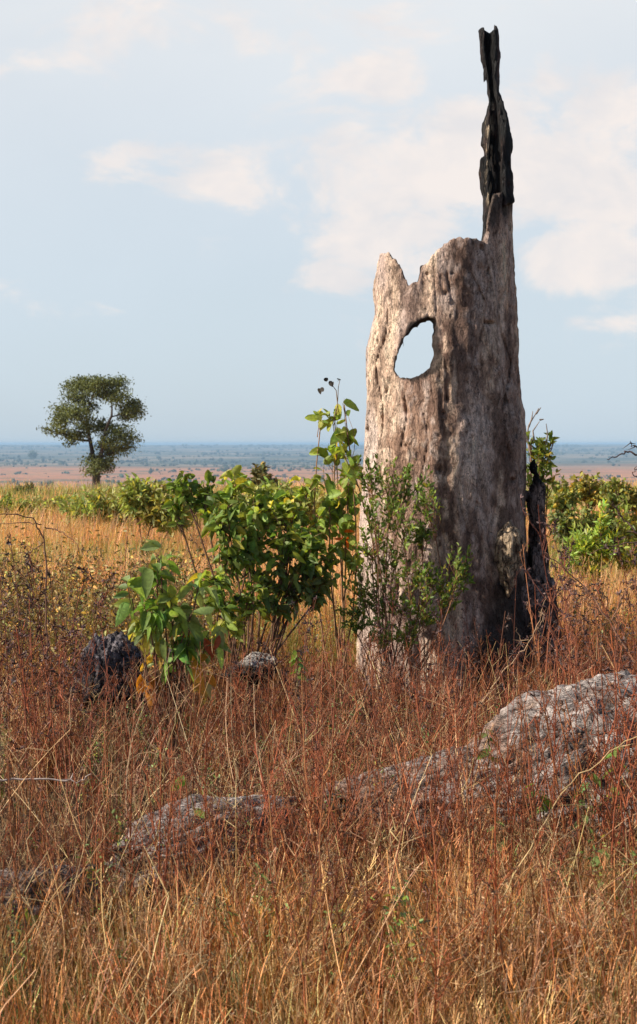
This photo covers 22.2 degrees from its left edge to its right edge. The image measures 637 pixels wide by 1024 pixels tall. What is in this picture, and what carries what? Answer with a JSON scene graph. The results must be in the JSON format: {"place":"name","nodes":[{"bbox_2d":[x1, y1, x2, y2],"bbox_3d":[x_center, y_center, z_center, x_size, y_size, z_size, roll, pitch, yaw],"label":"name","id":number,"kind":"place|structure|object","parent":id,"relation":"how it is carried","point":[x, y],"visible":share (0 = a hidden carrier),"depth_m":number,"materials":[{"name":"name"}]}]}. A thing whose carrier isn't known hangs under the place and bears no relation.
{"place":"outdoors","nodes":[
{"label":"outdoors","id":0,"kind":"place"},
{"bbox_2d":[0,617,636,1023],"bbox_3d":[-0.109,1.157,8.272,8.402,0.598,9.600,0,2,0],"label":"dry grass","id":1,"kind":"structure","parent":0,"point":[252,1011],"depth_m":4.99,"materials":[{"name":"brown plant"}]},
{"bbox_2d":[0,513,85,727],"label":"dry branch","id":2,"kind":"object","parent":1,"relation":"on","point":[35,523],"visible":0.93,"depth_m":8.56,"materials":[{"name":"brown wood"}]},
{"bbox_2d":[0,774,90,783],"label":"dry branch","id":3,"kind":"object","parent":1,"relation":"on","point":[62,780],"visible":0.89,"depth_m":6.19,"materials":[{"name":"grey wood"}]},
{"bbox_2d":[221,651,276,685],"bbox_3d":[-0.450,0.991,10.240,0.332,0.210,0.354,1,3,20],"label":"boulder","id":4,"kind":"object","parent":1,"relation":"on","point":[246,661],"visible":0.69,"depth_m":10.14,"materials":[{"name":"grey stone"}]},
{"bbox_2d":[289,650,307,688],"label":"seedling","id":5,"kind":"object","parent":1,"relation":"on","point":[293,659],"visible":0.74,"depth_m":8.85,"materials":[{"name":"green plant"}]},
{"bbox_2d":[477,729,496,767],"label":"seedling","id":6,"kind":"object","parent":1,"relation":"on","point":[489,749],"visible":0.56,"depth_m":6.34,"materials":[{"name":"green plant"}]},
{"bbox_2d":[481,599,547,702],"bbox_3d":[1.165,0.818,9.665,0.400,0.656,0.103,0,2,9],"label":"dry branch","id":7,"kind":"object","parent":1,"relation":"on","point":[522,646],"visible":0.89,"depth_m":9.67,"materials":[{"name":"brown wood"}]},
{"bbox_2d":[524,783,552,834],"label":"seedling","id":8,"kind":"object","parent":1,"relation":"on","point":[548,803],"visible":0.52,"depth_m":6.20,"materials":[{"name":"green plant"}]},
{"bbox_2d":[475,736,636,942],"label":"dry branch","id":9,"kind":"object","parent":1,"relation":"on","point":[566,787],"visible":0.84,"depth_m":5.09,"materials":[{"name":"brown wood"}]},
{"bbox_2d":[541,552,636,662],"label":"dry branch","id":10,"kind":"object","parent":1,"relation":"on","point":[601,612],"visible":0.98,"depth_m":8.26,"materials":[{"name":"brown wood"}]},
{"bbox_2d":[600,746,630,834],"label":"seedling","id":11,"kind":"object","parent":1,"relation":"on","point":[614,754],"visible":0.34,"depth_m":6.25,"materials":[{"name":"green plant"}]},
{"bbox_2d":[0,444,636,1023],"bbox_3d":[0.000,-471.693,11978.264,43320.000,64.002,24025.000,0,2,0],"label":"ground","id":12,"kind":"structure","parent":0,"point":[570,464],"depth_m":3287.63,"materials":[{"name":"soil"}]},
{"bbox_2d":[13,482,35,496],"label":"scrub bush","id":13,"kind":"object","parent":12,"relation":"on","point":[24,487],"visible":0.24,"depth_m":47.93,"materials":[{"name":"green plant"}]},
{"bbox_2d":[28,450,38,460],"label":"savanna tree","id":14,"kind":"object","parent":12,"relation":"on","point":[33,454],"visible":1,"depth_m":5673.15,"materials":[{"name":"green plant"}]},
{"bbox_2d":[0,492,85,524],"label":"scrub bush","id":15,"kind":"object","parent":12,"relation":"on","point":[6,499],"visible":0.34,"depth_m":31.87,"materials":[{"name":"green plant"}]},
{"bbox_2d":[0,864,121,969],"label":"rock","id":16,"kind":"object","parent":12,"relation":"on","point":[26,883],"visible":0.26,"depth_m":5.50,"materials":[{"name":"grey stone"}]},
{"bbox_2d":[25,908,47,941],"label":"seedling","id":17,"kind":"object","parent":16,"relation":"on","point":[26,910],"visible":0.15,"depth_m":5.37,"materials":[{"name":"green plant"}]},
{"bbox_2d":[36,372,150,488],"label":"acacia tree","id":18,"kind":"object","parent":12,"relation":"on","point":[94,388],"visible":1,"depth_m":107.58,"materials":[{"name":"green plant"}]},
{"bbox_2d":[56,484,151,536],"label":"scrub bush","id":19,"kind":"object","parent":12,"relation":"on","point":[104,503],"visible":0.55,"depth_m":25.85,"materials":[{"name":"green plant"}]},
{"bbox_2d":[67,630,150,733],"bbox_3d":[-1.235,1.091,9.962,0.458,0.734,0.625,2,3,34],"label":"boulder","id":20,"kind":"object","parent":12,"relation":"on","point":[114,644],"visible":0.48,"depth_m":9.76,"materials":[{"name":"grey stone"}]},
{"bbox_2d":[116,472,192,555],"bbox_3d":[-2.201,0.149,22.041,1.102,1.381,0.721,0,2,0],"label":"scrub bush","id":21,"kind":"object","parent":12,"relation":"on","point":[144,499],"visible":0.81,"depth_m":21.90,"materials":[{"name":"green plant"}]},
{"bbox_2d":[92,752,227,893],"bbox_3d":[-0.553,1.095,5.671,0.469,0.520,0.081,0,2,-5],"label":"dry branch","id":22,"kind":"object","parent":12,"relation":"on","point":[199,783],"visible":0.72,"depth_m":5.67,"materials":[{"name":"brown wood"}]},
{"bbox_2d":[113,539,231,760],"bbox_3d":[-0.792,0.768,9.044,0.616,1.234,0.454,-2,3,-34],"label":"leafy sapling","id":23,"kind":"object","parent":12,"relation":"on","point":[152,623],"visible":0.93,"depth_m":9.01,"materials":[{"name":"green plant"}]},
{"bbox_2d":[160,648,189,716],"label":"seedling","id":24,"kind":"object","parent":12,"relation":"on","point":[182,692],"visible":0.15,"depth_m":10.08,"materials":[{"name":"green plant"}]},
{"bbox_2d":[104,794,314,908],"bbox_3d":[-0.395,1.313,6.281,0.918,0.447,0.416,-1,3,-29],"label":"rock","id":25,"kind":"object","parent":12,"relation":"on","point":[182,809],"visible":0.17,"depth_m":6.11,"materials":[{"name":"grey stone"}]},
{"bbox_2d":[172,776,204,818],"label":"seedling","id":26,"kind":"object","parent":25,"relation":"on","point":[183,784],"visible":0.61,"depth_m":6.05,"materials":[{"name":"green plant"}]},
{"bbox_2d":[161,465,342,711],"bbox_3d":[-0.336,0.500,10.866,1.329,1.632,0.832,-1,3,-32],"label":"broadleaf shrub","id":27,"kind":"object","parent":12,"relation":"on","point":[268,512],"visible":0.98,"depth_m":10.76,"materials":[{"name":"green plant"}]},
{"bbox_2d":[247,461,280,487],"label":"scrub bush","id":28,"kind":"object","parent":12,"relation":"on","point":[258,473],"visible":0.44,"depth_m":41.89,"materials":[{"name":"green plant"}]},
{"bbox_2d":[189,476,344,531],"bbox_3d":[-0.852,0.093,24.044,2.539,1.260,0.966,0,2,0],"label":"scrub bush","id":29,"kind":"object","parent":12,"relation":"on","point":[320,495],"visible":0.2,"depth_m":23.88,"materials":[{"name":"green plant"}]},
{"bbox_2d":[0,602,636,1023],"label":"tan herbs","id":30,"kind":"object","parent":12,"relation":"on","point":[334,852],"visible":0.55,"depth_m":5.39,"materials":[{"name":"beige plant"}]},
{"bbox_2d":[0,494,636,1023],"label":"red stem herbs","id":31,"kind":"object","parent":12,"relation":"on","point":[374,720],"visible":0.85,"depth_m":6.15,"materials":[{"name":"brown plant"}]},
{"bbox_2d":[593,501,636,553],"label":"dry branch","id":32,"kind":"object","parent":31,"relation":"on","point":[619,514],"visible":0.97,"depth_m":9.05,"materials":[{"name":"wood"}]},
{"bbox_2d":[0,505,636,1021],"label":"olive weeds","id":33,"kind":"object","parent":12,"relation":"on","point":[62,589],"visible":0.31,"depth_m":11.02,"materials":[{"name":"brown plant"}]},
{"bbox_2d":[0,475,636,666],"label":"grass field","id":34,"kind":"structure","parent":12,"relation":"on","point":[32,532],"depth_m":19.86,"materials":[{"name":"plant"}]},
{"bbox_2d":[0,444,636,485],"bbox_3d":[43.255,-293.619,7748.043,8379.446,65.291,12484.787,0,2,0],"label":"woodland","id":35,"kind":"object","parent":12,"relation":"on","point":[220,459],"visible":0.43,"depth_m":5671.73,"materials":[{"name":"green plant"}]},
{"bbox_2d":[305,378,377,696],"bbox_3d":[0.155,0.185,11.212,0.433,2.221,0.361,2,3,41],"label":"tall leafy shoot","id":36,"kind":"object","parent":12,"relation":"on","point":[347,524],"visible":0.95,"depth_m":11.18,"materials":[{"name":"green plant"}]},
{"bbox_2d":[334,453,474,703],"bbox_3d":[0.588,0.452,10.987,0.967,1.712,0.397,0,2,0],"label":"leaved shrub","id":37,"kind":"object","parent":12,"relation":"on","point":[420,537],"visible":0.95,"depth_m":10.97,"materials":[{"name":"green plant"}]},
{"bbox_2d":[370,816,473,979],"bbox_3d":[0.302,1.174,5.013,0.344,0.543,0.117,-1,3,-16],"label":"dry branch","id":38,"kind":"object","parent":12,"relation":"on","point":[420,869],"visible":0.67,"depth_m":4.99,"materials":[{"name":"brown wood"}]},
{"bbox_2d":[356,25,567,693],"bbox_3d":[1.049,-1.089,11.961,1.560,4.907,1.273,0,2,0],"label":"dead tree trunk","id":39,"kind":"object","parent":12,"relation":"on","point":[453,416],"visible":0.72,"depth_m":11.56,"materials":[{"name":"grey wood"}]},
{"bbox_2d":[316,669,636,870],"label":"rock","id":40,"kind":"object","parent":12,"relation":"on","point":[499,719],"visible":0.23,"depth_m":6.67,"materials":[{"name":"grey stone"}]},
{"bbox_2d":[487,821,513,864],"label":"seedling","id":41,"kind":"object","parent":12,"relation":"on","point":[500,838],"visible":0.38,"depth_m":5.85,"materials":[{"name":"green plant"}]},
{"bbox_2d":[526,407,560,550],"bbox_3d":[1.964,0.099,14.487,0.349,2.066,0.375,1,3,19],"label":"thin tree","id":42,"kind":"object","parent":12,"relation":"on","point":[540,451],"visible":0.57,"depth_m":14.47,"materials":[{"name":"green plant"}]},
{"bbox_2d":[572,774,600,851],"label":"seedling","id":43,"kind":"object","parent":12,"relation":"on","point":[597,781],"visible":0.48,"depth_m":6.15,"materials":[{"name":"green plant"}]},
{"bbox_2d":[546,471,636,562],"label":"autumn bush","id":44,"kind":"object","parent":12,"relation":"on","point":[590,492],"visible":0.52,"depth_m":21.90,"materials":[{"name":"green plant"}]},
{"bbox_2d":[554,494,636,593],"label":"bright shrub","id":45,"kind":"object","parent":12,"relation":"on","point":[582,547],"visible":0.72,"depth_m":15.98,"materials":[{"name":"green plant"}]},
{"bbox_2d":[590,849,609,903],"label":"seedling","id":46,"kind":"object","parent":12,"relation":"on","point":[597,857],"visible":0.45,"depth_m":5.65,"materials":[{"name":"green plant"}]},
{"bbox_2d":[0,0,636,444],"label":"sky","id":47,"kind":"structure","parent":0,"point":[201,201],"materials":[{"name":"blue"}]},
{"bbox_2d":[607,441,636,476],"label":"dry branch","id":48,"kind":"object","parent":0,"point":[631,443],"visible":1,"depth_m":7.54,"materials":[{"name":"grey wood"}]}
]}

